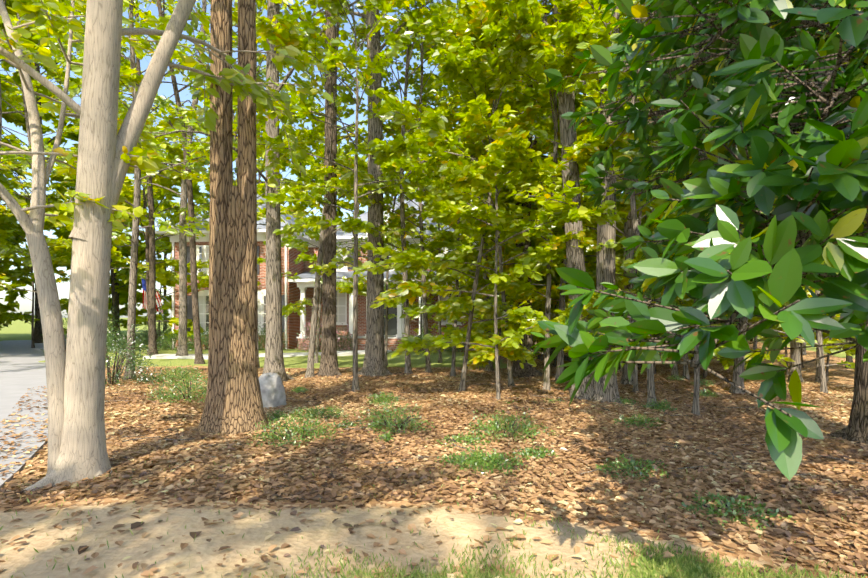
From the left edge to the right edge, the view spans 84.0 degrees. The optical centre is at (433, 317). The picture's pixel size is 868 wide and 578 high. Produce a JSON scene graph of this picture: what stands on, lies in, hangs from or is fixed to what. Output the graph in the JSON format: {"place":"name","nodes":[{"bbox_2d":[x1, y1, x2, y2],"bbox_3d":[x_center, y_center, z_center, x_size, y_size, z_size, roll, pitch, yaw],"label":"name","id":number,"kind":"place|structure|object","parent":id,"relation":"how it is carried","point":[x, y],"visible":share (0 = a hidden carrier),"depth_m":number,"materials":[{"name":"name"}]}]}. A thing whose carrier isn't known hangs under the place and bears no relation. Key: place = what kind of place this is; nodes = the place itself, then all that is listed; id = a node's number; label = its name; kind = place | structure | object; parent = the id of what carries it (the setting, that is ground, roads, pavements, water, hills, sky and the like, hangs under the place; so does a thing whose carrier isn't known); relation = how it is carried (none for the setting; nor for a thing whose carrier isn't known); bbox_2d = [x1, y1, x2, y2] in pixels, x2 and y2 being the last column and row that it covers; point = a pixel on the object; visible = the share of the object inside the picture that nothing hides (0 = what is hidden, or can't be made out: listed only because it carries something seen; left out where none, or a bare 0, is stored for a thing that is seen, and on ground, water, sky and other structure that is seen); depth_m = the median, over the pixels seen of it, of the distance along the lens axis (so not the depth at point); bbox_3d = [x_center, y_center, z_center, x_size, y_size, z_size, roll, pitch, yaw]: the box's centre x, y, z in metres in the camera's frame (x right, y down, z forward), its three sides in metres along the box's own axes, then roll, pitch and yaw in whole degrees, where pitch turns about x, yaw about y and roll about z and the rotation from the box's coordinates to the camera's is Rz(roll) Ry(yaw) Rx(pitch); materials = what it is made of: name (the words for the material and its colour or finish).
{"place":"outdoors","nodes":[
{"label":"outdoors","id":0,"kind":"place"},
{"bbox_2d":[0,339,65,488],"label":"driveway","id":1,"kind":"structure","parent":0,"point":[22,368],"depth_m":9.36,"materials":[{"name":"concrete"}]},
{"bbox_2d":[0,0,622,317],"label":"sky","id":2,"kind":"structure","parent":0,"point":[166,89],"materials":[{"name":"blue"}]},
{"bbox_2d":[0,318,867,577],"bbox_3d":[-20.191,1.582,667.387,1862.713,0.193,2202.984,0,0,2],"label":"ground","id":3,"kind":"structure","parent":0,"point":[255,531],"depth_m":3.72,"materials":[{"name":"beige soil"}]},
{"bbox_2d":[0,233,34,329],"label":"tree","id":4,"kind":"object","parent":3,"relation":"on","point":[11,306],"visible":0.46,"depth_m":27.91,"materials":[{"name":"green plant"}]},
{"bbox_2d":[1,108,43,179],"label":"tree","id":5,"kind":"object","parent":3,"relation":"on","point":[17,119],"visible":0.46,"depth_m":25.49,"materials":[{"name":"green plant"}]},
{"bbox_2d":[0,63,58,303],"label":"tree","id":6,"kind":"object","parent":3,"relation":"on","point":[5,87],"visible":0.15,"depth_m":33.40,"materials":[{"name":"green plant"}]},
{"bbox_2d":[0,158,67,276],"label":"tree","id":7,"kind":"object","parent":3,"relation":"on","point":[7,262],"depth_m":25.83,"materials":[{"name":"green plant"}]},
{"bbox_2d":[0,0,76,226],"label":"tree","id":8,"kind":"object","parent":3,"relation":"on","point":[4,181],"visible":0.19,"depth_m":23.75,"materials":[{"name":"green plant"}]},
{"bbox_2d":[0,59,79,266],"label":"tree","id":9,"kind":"object","parent":3,"relation":"on","point":[5,65],"visible":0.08,"depth_m":37.19,"materials":[{"name":"green plant"}]},
{"bbox_2d":[0,169,126,347],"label":"tree","id":10,"kind":"object","parent":3,"relation":"on","point":[59,259],"visible":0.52,"depth_m":24.39,"materials":[{"name":"green plant"}]},
{"bbox_2d":[0,0,128,292],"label":"tree","id":11,"kind":"object","parent":3,"relation":"on","point":[75,130],"visible":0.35,"depth_m":18.17,"materials":[{"name":"green plant"}]},
{"bbox_2d":[0,0,142,342],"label":"tree","id":12,"kind":"object","parent":3,"relation":"on","point":[38,337],"visible":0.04,"depth_m":29.02,"materials":[{"name":"green plant"}]},
{"bbox_2d":[0,20,156,327],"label":"tree","id":13,"kind":"object","parent":3,"relation":"on","point":[12,296],"visible":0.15,"depth_m":38.53,"materials":[{"name":"green plant"}]},
{"bbox_2d":[40,297,125,352],"bbox_3d":[-15.270,0.215,21.323,3.559,2.859,2.952,0,0,2],"label":"shrub","id":14,"kind":"object","parent":3,"relation":"on","point":[113,337],"depth_m":21.48,"materials":[{"name":"green plant"}]},
{"bbox_2d":[0,0,194,289],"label":"tree","id":15,"kind":"object","parent":3,"relation":"on","point":[150,118],"visible":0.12,"depth_m":13.81,"materials":[{"name":"green plant"}]},
{"bbox_2d":[0,0,196,282],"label":"tree","id":16,"kind":"object","parent":3,"relation":"on","point":[175,275],"visible":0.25,"depth_m":20.44,"materials":[{"name":"green plant"}]},
{"bbox_2d":[0,0,210,474],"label":"tree","id":17,"kind":"object","parent":3,"relation":"on","point":[31,222],"visible":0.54,"depth_m":4.74,"materials":[{"name":"beige plant"}]},
{"bbox_2d":[25,62,197,343],"bbox_3d":[-18.754,-6.421,29.342,8.684,16.815,6.815,0,0,2],"label":"tree","id":18,"kind":"object","parent":3,"relation":"on","point":[121,262],"depth_m":28.41,"materials":[{"name":"green plant"}]},
{"bbox_2d":[25,118,208,335],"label":"tree","id":19,"kind":"object","parent":3,"relation":"on","point":[123,274],"visible":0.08,"depth_m":36.06,"materials":[{"name":"green plant"}]},
{"bbox_2d":[108,230,142,329],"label":"tree","id":20,"kind":"object","parent":3,"relation":"on","point":[124,311],"visible":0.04,"depth_m":42.89,"materials":[{"name":"green plant"}]},
{"bbox_2d":[0,0,266,380],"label":"tree","id":21,"kind":"object","parent":3,"relation":"on","point":[78,71],"visible":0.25,"depth_m":11.70,"materials":[{"name":"green plant"}]},
{"bbox_2d":[105,322,161,387],"bbox_3d":[-7.645,0.836,11.425,2.376,1.609,2.062,0,0,2],"label":"shrub","id":22,"kind":"object","parent":3,"relation":"on","point":[116,373],"visible":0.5,"depth_m":11.47,"materials":[{"name":"green plant"}]},
{"bbox_2d":[15,113,260,348],"bbox_3d":[-13.143,-4.100,22.337,9.380,12.171,10.439,0,0,-32],"label":"tree","id":23,"kind":"object","parent":3,"relation":"on","point":[127,190],"depth_m":21.54,"materials":[{"name":"green plant"}]},
{"bbox_2d":[107,218,178,334],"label":"tree","id":24,"kind":"object","parent":3,"relation":"on","point":[139,298],"visible":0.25,"depth_m":38.86,"materials":[{"name":"green plant"}]},
{"bbox_2d":[10,0,299,354],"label":"tree","id":25,"kind":"object","parent":3,"relation":"on","point":[152,342],"visible":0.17,"depth_m":20.12,"materials":[{"name":"green plant"}]},
{"bbox_2d":[139,311,171,347],"bbox_3d":[-14.069,0.643,24.803,2.209,1.988,1.978,0,0,2],"label":"shrub","id":26,"kind":"object","parent":3,"relation":"on","point":[159,329],"depth_m":24.68,"materials":[{"name":"green plant"}]},
{"bbox_2d":[119,142,209,333],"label":"tree","id":27,"kind":"object","parent":3,"relation":"on","point":[166,290],"visible":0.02,"depth_m":45.88,"materials":[{"name":"green plant"}]},
{"bbox_2d":[0,0,333,491],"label":"pale tree","id":28,"kind":"object","parent":3,"relation":"on","point":[83,452],"visible":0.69,"depth_m":4.62,"materials":[{"name":"beige plant"}]},
{"bbox_2d":[69,0,296,240],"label":"tree","id":29,"kind":"object","parent":28,"relation":"attached to","point":[131,127],"visible":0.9,"depth_m":5.14,"materials":[{"name":"beige plant"}]},
{"bbox_2d":[141,361,204,381],"bbox_3d":[-6.514,1.375,12.213,1.436,0.534,1.237,0,0,2],"label":"bush wood","id":30,"kind":"object","parent":3,"relation":"on","point":[177,370],"visible":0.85,"depth_m":12.09,"materials":[{"name":"green plant"}]},
{"bbox_2d":[156,326,190,350],"bbox_3d":[-12.348,0.988,22.859,1.701,1.309,1.576,0,0,2],"label":"shrub","id":31,"kind":"object","parent":3,"relation":"on","point":[164,339],"depth_m":22.59,"materials":[{"name":"green plant"}]},
{"bbox_2d":[144,367,207,403],"bbox_3d":[-4.704,1.304,9.380,1.672,0.674,1.565,0,0,37],"label":"bush wood","id":32,"kind":"object","parent":3,"relation":"on","point":[184,388],"visible":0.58,"depth_m":9.15,"materials":[{"name":"green plant"}]},
{"bbox_2d":[51,0,324,363],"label":"tree","id":33,"kind":"object","parent":3,"relation":"on","point":[192,212],"visible":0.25,"depth_m":16.32,"materials":[{"name":"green plant"}]},
{"bbox_2d":[33,0,351,358],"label":"tree","id":34,"kind":"object","parent":3,"relation":"on","point":[182,349],"visible":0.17,"depth_m":18.85,"materials":[{"name":"plant"}]},
{"bbox_2d":[121,115,263,272],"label":"tree","id":35,"kind":"object","parent":3,"relation":"on","point":[141,252],"visible":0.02,"depth_m":41.21,"materials":[{"name":"green plant"}]},
{"bbox_2d":[187,327,208,350],"bbox_3d":[-10.719,1.048,22.636,1.776,1.185,1.768,0,0,41],"label":"shrub","id":36,"kind":"object","parent":3,"relation":"on","point":[204,343],"depth_m":22.50,"materials":[{"name":"green plant"}]},
{"bbox_2d":[197,0,232,433],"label":"tree trunk","id":37,"kind":"object","parent":3,"relation":"on","point":[221,160],"visible":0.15,"depth_m":6.59,"materials":[{"name":"brown plant"}]},
{"bbox_2d":[78,0,382,220],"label":"tree","id":38,"kind":"object","parent":3,"relation":"on","point":[190,114],"visible":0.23,"depth_m":13.41,"materials":[{"name":"green plant"}]},
{"bbox_2d":[197,186,268,434],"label":"tree trunk","id":39,"kind":"object","parent":3,"relation":"on","point":[237,406],"visible":0.54,"depth_m":6.58,"materials":[{"name":"brown plant"}]},
{"bbox_2d":[237,0,257,369],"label":"tree trunk","id":40,"kind":"object","parent":3,"relation":"on","point":[247,181],"visible":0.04,"depth_m":6.66,"materials":[{"name":"brown plant"}]},
{"bbox_2d":[156,0,341,367],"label":"tree","id":41,"kind":"object","parent":3,"relation":"on","point":[310,232],"visible":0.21,"depth_m":14.38,"materials":[{"name":"green plant"}]},
{"bbox_2d":[63,0,457,376],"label":"tree","id":42,"kind":"object","parent":3,"relation":"on","point":[329,366],"visible":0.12,"depth_m":12.52,"materials":[{"name":"brown plant"}]},
{"bbox_2d":[192,80,342,230],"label":"tree","id":43,"kind":"object","parent":3,"relation":"on","point":[261,186],"visible":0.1,"depth_m":38.88,"materials":[{"name":"green plant"}]},
{"bbox_2d":[143,350,391,358],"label":"front walk","id":44,"kind":"structure","parent":3,"relation":"on","point":[205,356],"depth_m":19.17,"materials":[{"name":"concrete"}]},
{"bbox_2d":[259,373,286,408],"bbox_3d":[-2.894,1.296,8.507,0.558,0.630,0.451,0,0,2],"label":"utility box","id":45,"kind":"object","parent":3,"relation":"on","point":[272,388],"visible":0.73,"depth_m":8.39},
{"bbox_2d":[203,121,350,226],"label":"tree","id":46,"kind":"object","parent":3,"relation":"on","point":[312,160],"visible":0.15,"depth_m":47.05,"materials":[{"name":"green plant"}]},
{"bbox_2d":[139,0,430,382],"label":"tree","id":47,"kind":"object","parent":3,"relation":"on","point":[274,361],"visible":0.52,"depth_m":11.84,"materials":[{"name":"plant"}]},
{"bbox_2d":[246,412,342,450],"bbox_3d":[-1.747,1.424,6.095,1.174,0.431,0.999,0,0,11],"label":"bush wood","id":48,"kind":"object","parent":3,"relation":"on","point":[287,428],"visible":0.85,"depth_m":6.03,"materials":[{"name":"green plant"}]},
{"bbox_2d":[261,125,367,217],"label":"tree","id":49,"kind":"object","parent":3,"relation":"on","point":[342,202],"visible":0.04,"depth_m":47.18,"materials":[{"name":"green plant"}]},
{"bbox_2d":[280,404,349,421],"bbox_3d":[-1.811,1.503,7.465,1.159,0.279,0.967,0,0,2],"label":"bush wood","id":50,"kind":"object","parent":3,"relation":"on","point":[323,411],"visible":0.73,"depth_m":7.43,"materials":[{"name":"green plant"}]},
{"bbox_2d":[295,319,337,351],"bbox_3d":[-5.556,0.785,22.750,2.010,1.706,1.793,0,0,2],"label":"shrub","id":51,"kind":"object","parent":3,"relation":"on","point":[305,339],"depth_m":22.57,"materials":[{"name":"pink plant"}]},
{"bbox_2d":[192,0,449,391],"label":"tree","id":52,"kind":"object","parent":3,"relation":"on","point":[291,26],"visible":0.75,"depth_m":9.86,"materials":[{"name":"green plant"}]},
{"bbox_2d":[155,194,488,351],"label":"house","id":53,"kind":"structure","parent":3,"relation":"on","point":[293,292],"depth_m":23.67,"materials":[{"name":"brick"}]},
{"bbox_2d":[141,277,169,312],"bbox_3d":[-13.436,-1.047,23.253,1.229,1.749,0.104,0,0,-34],"label":"flag","id":54,"kind":"object","parent":53,"relation":"attached to","point":[158,304],"visible":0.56,"depth_m":23.04,"materials":[{"name":"multicoloured fabric"}]},
{"bbox_2d":[256,69,412,362],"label":"tree","id":55,"kind":"object","parent":3,"relation":"on","point":[291,241],"visible":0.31,"depth_m":16.78,"materials":[{"name":"green plant"}]},
{"bbox_2d":[336,322,359,350],"bbox_3d":[-4.330,0.942,22.543,1.694,1.391,1.377,0,0,2],"label":"shrub","id":56,"kind":"object","parent":3,"relation":"on","point":[350,339],"depth_m":22.44,"materials":[{"name":"green plant"}]},
{"bbox_2d":[256,0,484,377],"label":"tree","id":57,"kind":"object","parent":3,"relation":"on","point":[335,60],"visible":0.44,"depth_m":11.77,"materials":[{"name":"green plant"}]},
{"bbox_2d":[279,0,468,376],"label":"tree","id":58,"kind":"object","parent":3,"relation":"on","point":[374,363],"visible":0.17,"depth_m":12.86,"materials":[{"name":"brown plant"}]},
{"bbox_2d":[366,391,399,404],"bbox_3d":[-0.901,1.496,8.853,0.687,0.283,0.749,0,0,26],"label":"bush patch","id":59,"kind":"object","parent":3,"relation":"on","point":[385,397],"visible":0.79,"depth_m":8.80,"materials":[{"name":"green plant"}]},
{"bbox_2d":[320,9,446,365],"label":"tree","id":60,"kind":"object","parent":3,"relation":"on","point":[427,89],"visible":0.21,"depth_m":14.85,"materials":[{"name":"green plant"}]},
{"bbox_2d":[354,400,435,435],"bbox_3d":[-0.536,1.380,6.615,0.950,0.516,0.914,0,0,43],"label":"bush wood","id":61,"kind":"object","parent":3,"relation":"on","point":[405,421],"visible":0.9,"depth_m":6.58,"materials":[{"name":"green plant"}]},
{"bbox_2d":[312,0,511,372],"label":"tree","id":62,"kind":"object","parent":3,"relation":"on","point":[423,49],"visible":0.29,"depth_m":12.54,"materials":[{"name":"green plant"}]},
{"bbox_2d":[384,215,455,349],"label":"tree","id":63,"kind":"object","parent":3,"relation":"on","point":[419,282],"visible":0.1,"depth_m":23.46,"materials":[{"name":"green plant"}]},
{"bbox_2d":[304,0,541,373],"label":"tree","id":64,"kind":"object","parent":3,"relation":"on","point":[402,210],"visible":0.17,"depth_m":13.06,"materials":[{"name":"green plant"}]},
{"bbox_2d":[0,367,867,577],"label":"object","id":65,"kind":"object","parent":3,"relation":"on","point":[782,543],"depth_m":4.99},
{"bbox_2d":[384,62,506,362],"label":"tree","id":66,"kind":"object","parent":3,"relation":"on","point":[411,81],"visible":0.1,"depth_m":15.59,"materials":[{"name":"green plant"}]},
{"bbox_2d":[361,0,564,376],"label":"tree","id":67,"kind":"object","parent":3,"relation":"on","point":[439,235],"visible":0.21,"depth_m":12.37,"materials":[{"name":"green plant"}]},
{"bbox_2d":[437,432,490,448],"bbox_3d":[0.378,1.544,6.019,0.785,0.192,0.596,0,0,2],"label":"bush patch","id":68,"kind":"object","parent":3,"relation":"on","point":[467,439],"visible":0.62,"depth_m":6.00,"materials":[{"name":"green plant"}]},
{"bbox_2d":[436,448,521,474],"bbox_3d":[0.481,1.512,5.154,0.753,0.253,0.771,0,0,-43],"label":"bush patch","id":69,"kind":"object","parent":3,"relation":"on","point":[466,463],"visible":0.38,"depth_m":5.06,"materials":[{"name":"green plant"}]},
{"bbox_2d":[365,3,596,370],"bbox_3d":[2.052,-5.598,14.530,8.094,15.172,7.022,0,0,2],"label":"tree","id":70,"kind":"object","parent":3,"relation":"on","point":[490,367],"visible":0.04,"depth_m":14.05,"materials":[{"name":"green plant"}]},
{"bbox_2d":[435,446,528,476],"bbox_3d":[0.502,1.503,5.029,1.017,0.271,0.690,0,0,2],"label":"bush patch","id":71,"kind":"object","parent":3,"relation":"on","point":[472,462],"visible":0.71,"depth_m":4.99,"materials":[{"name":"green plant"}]},
{"bbox_2d":[351,0,617,391],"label":"tree","id":72,"kind":"object","parent":3,"relation":"on","point":[486,212],"visible":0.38,"depth_m":9.20,"materials":[{"name":"green plant"}]},
{"bbox_2d":[347,0,626,400],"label":"tree","id":73,"kind":"object","parent":3,"relation":"on","point":[435,123],"visible":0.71,"depth_m":8.46,"materials":[{"name":"green plant"}]},
{"bbox_2d":[433,245,567,378],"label":"brush tree","id":74,"kind":"object","parent":3,"relation":"on","point":[461,333],"visible":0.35,"depth_m":11.90,"materials":[{"name":"green plant"}]},
{"bbox_2d":[385,142,622,355],"bbox_3d":[1.959,-1.425,13.645,6.472,6.823,6.538,0,0,34],"label":"tree","id":75,"kind":"object","parent":3,"relation":"on","point":[436,253],"visible":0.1,"depth_m":13.30,"materials":[{"name":"green plant"}]},
{"bbox_2d":[416,0,593,386],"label":"tree","id":76,"kind":"object","parent":3,"relation":"on","point":[470,59],"visible":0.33,"depth_m":9.76,"materials":[{"name":"green plant"}]},
{"bbox_2d":[466,408,558,444],"bbox_3d":[0.972,1.414,6.299,1.258,0.452,1.017,0,0,2],"label":"bush wood","id":77,"kind":"object","parent":3,"relation":"on","point":[495,426],"visible":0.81,"depth_m":6.26,"materials":[{"name":"green plant"}]},
{"bbox_2d":[359,0,671,377],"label":"tree","id":78,"kind":"object","parent":3,"relation":"on","point":[528,370],"visible":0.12,"depth_m":12.55,"materials":[{"name":"green plant"}]},
{"bbox_2d":[403,0,646,380],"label":"tree","id":79,"kind":"object","parent":3,"relation":"on","point":[434,22],"visible":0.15,"depth_m":10.95,"materials":[{"name":"green plant"}]},
{"bbox_2d":[512,445,558,460],"bbox_3d":[1.153,1.549,5.448,0.538,0.179,0.405,0,0,2],"label":"bush patch","id":80,"kind":"object","parent":3,"relation":"on","point":[528,451],"visible":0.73,"depth_m":5.42,"materials":[{"name":"green plant"}]},
{"bbox_2d":[431,0,650,390],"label":"tree","id":81,"kind":"object","parent":3,"relation":"on","point":[519,18],"visible":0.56,"depth_m":8.42,"materials":[{"name":"green plant"}]},
{"bbox_2d":[531,251,590,366],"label":"brush tree","id":82,"kind":"object","parent":3,"relation":"on","point":[553,281],"visible":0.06,"depth_m":14.40,"materials":[{"name":"green plant"}]},
{"bbox_2d":[421,0,725,400],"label":"tree","id":83,"kind":"object","parent":3,"relation":"on","point":[575,254],"visible":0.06,"depth_m":8.97,"materials":[{"name":"brown plant"}]},
{"bbox_2d":[513,123,652,329],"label":"tree","id":84,"kind":"object","parent":3,"relation":"on","point":[536,206],"visible":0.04,"depth_m":13.70,"materials":[{"name":"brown plant"}]},
{"bbox_2d":[512,0,656,402],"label":"tree","id":85,"kind":"object","parent":3,"relation":"on","point":[605,264],"visible":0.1,"depth_m":8.65,"materials":[{"name":"brown plant"}]},
{"bbox_2d":[498,0,672,372],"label":"tree","id":86,"kind":"object","parent":3,"relation":"on","point":[525,96],"visible":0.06,"depth_m":11.11,"materials":[{"name":"green plant"}]},
{"bbox_2d":[504,0,719,384],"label":"tree","id":87,"kind":"object","parent":3,"relation":"on","point":[628,228],"depth_m":11.00,"materials":[{"name":"brown plant"}]},
{"bbox_2d":[491,6,740,392],"bbox_3d":[3.896,-3.173,9.897,5.434,10.312,5.466,0,0,-30],"label":"tree","id":88,"kind":"object","parent":3,"relation":"on","point":[620,278],"visible":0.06,"depth_m":9.89,"materials":[{"name":"green plant"}]},
{"bbox_2d":[542,24,689,379],"bbox_3d":[6.174,-4.943,12.552,7.772,13.852,6.375,0,0,2],"label":"tree","id":89,"kind":"object","parent":3,"relation":"on","point":[685,370],"visible":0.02,"depth_m":12.05,"materials":[{"name":"green plant"}]},
{"bbox_2d":[458,0,774,405],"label":"tree","id":90,"kind":"object","parent":3,"relation":"on","point":[519,192],"visible":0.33,"depth_m":8.07,"materials":[{"name":"green plant"}]},
{"bbox_2d":[595,454,669,483],"bbox_3d":[2.026,1.523,4.858,0.819,0.233,0.720,0,0,-11],"label":"bush wood","id":91,"kind":"object","parent":3,"relation":"on","point":[632,464],"visible":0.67,"depth_m":4.82,"materials":[{"name":"green plant"}]},
{"bbox_2d":[613,413,660,429],"bbox_3d":[2.940,1.514,6.942,0.716,0.249,0.757,0,0,-29],"label":"bush patch","id":92,"kind":"object","parent":3,"relation":"on","point":[630,420],"visible":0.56,"depth_m":6.92,"materials":[{"name":"green plant"}]},
{"bbox_2d":[556,230,727,373],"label":"brush tree","id":93,"kind":"object","parent":3,"relation":"on","point":[621,252],"visible":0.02,"depth_m":12.41,"materials":[{"name":"green plant"}]},
{"bbox_2d":[638,398,677,411],"bbox_3d":[3.743,1.493,8.045,0.580,0.288,0.609,0,0,2],"label":"bush patch","id":94,"kind":"object","parent":3,"relation":"on","point":[659,405],"visible":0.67,"depth_m":8.02,"materials":[{"name":"green plant"}]},
{"bbox_2d":[532,24,788,414],"bbox_3d":[4.182,-2.047,7.944,4.790,8.060,4.330,0,0,2],"label":"tree","id":95,"kind":"object","parent":3,"relation":"on","point":[560,253],"visible":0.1,"depth_m":8.38,"materials":[{"name":"green plant"}]},
{"bbox_2d":[583,171,772,376],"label":"tree","id":96,"kind":"object","parent":3,"relation":"on","point":[674,370],"depth_m":11.65,"materials":[{"name":"green plant"}]},
{"bbox_2d":[530,0,867,480],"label":"magnolia tree","id":97,"kind":"object","parent":3,"relation":"on","point":[782,76],"visible":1,"depth_m":2.32,"materials":[{"name":"green plant"}]},
{"bbox_2d":[642,236,759,377],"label":"brush tree","id":98,"kind":"object","parent":3,"relation":"on","point":[725,362],"visible":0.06,"depth_m":11.95,"materials":[{"name":"green plant"}]},
{"bbox_2d":[666,82,803,381],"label":"tree","id":99,"kind":"object","parent":3,"relation":"on","point":[795,355],"depth_m":11.55,"materials":[{"name":"brown plant"}]},
{"bbox_2d":[652,285,820,369],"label":"brush tree","id":100,"kind":"object","parent":3,"relation":"on","point":[779,357],"visible":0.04,"depth_m":11.18,"materials":[{"name":"green plant"}]},
{"bbox_2d":[679,490,796,530],"bbox_3d":[2.434,1.539,3.878,0.793,0.205,0.732,0,0,-31],"label":"bush wood","id":101,"kind":"object","parent":3,"relation":"on","point":[727,504],"visible":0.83,"depth_m":3.82,"materials":[{"name":"green plant"}]},
{"bbox_2d":[633,8,860,393],"bbox_3d":[6.452,-5.388,9.676,4.882,14.748,6.190,0,0,24],"label":"tree","id":102,"kind":"object","parent":3,"relation":"on","point":[738,371],"depth_m":9.86,"materials":[{"name":"grey plant"}]},
{"bbox_2d":[692,132,854,392],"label":"tree","id":103,"kind":"object","parent":3,"relation":"on","point":[822,366],"depth_m":9.77,"materials":[{"name":"green plant"}]},
{"bbox_2d":[770,260,855,381],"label":"brush tree","id":104,"kind":"object","parent":3,"relation":"on","point":[850,352],"visible":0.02,"depth_m":12.12,"materials":[{"name":"green plant"}]},
{"bbox_2d":[827,8,867,444],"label":"tree","id":105,"kind":"object","parent":3,"relation":"on","point":[856,429],"visible":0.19,"depth_m":5.84,"materials":[{"name":"brown plant"}]},
{"bbox_2d":[0,461,867,577],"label":"grass","id":106,"kind":"structure","parent":0,"point":[689,571],"depth_m":3.00,"materials":[{"name":"green plant"}]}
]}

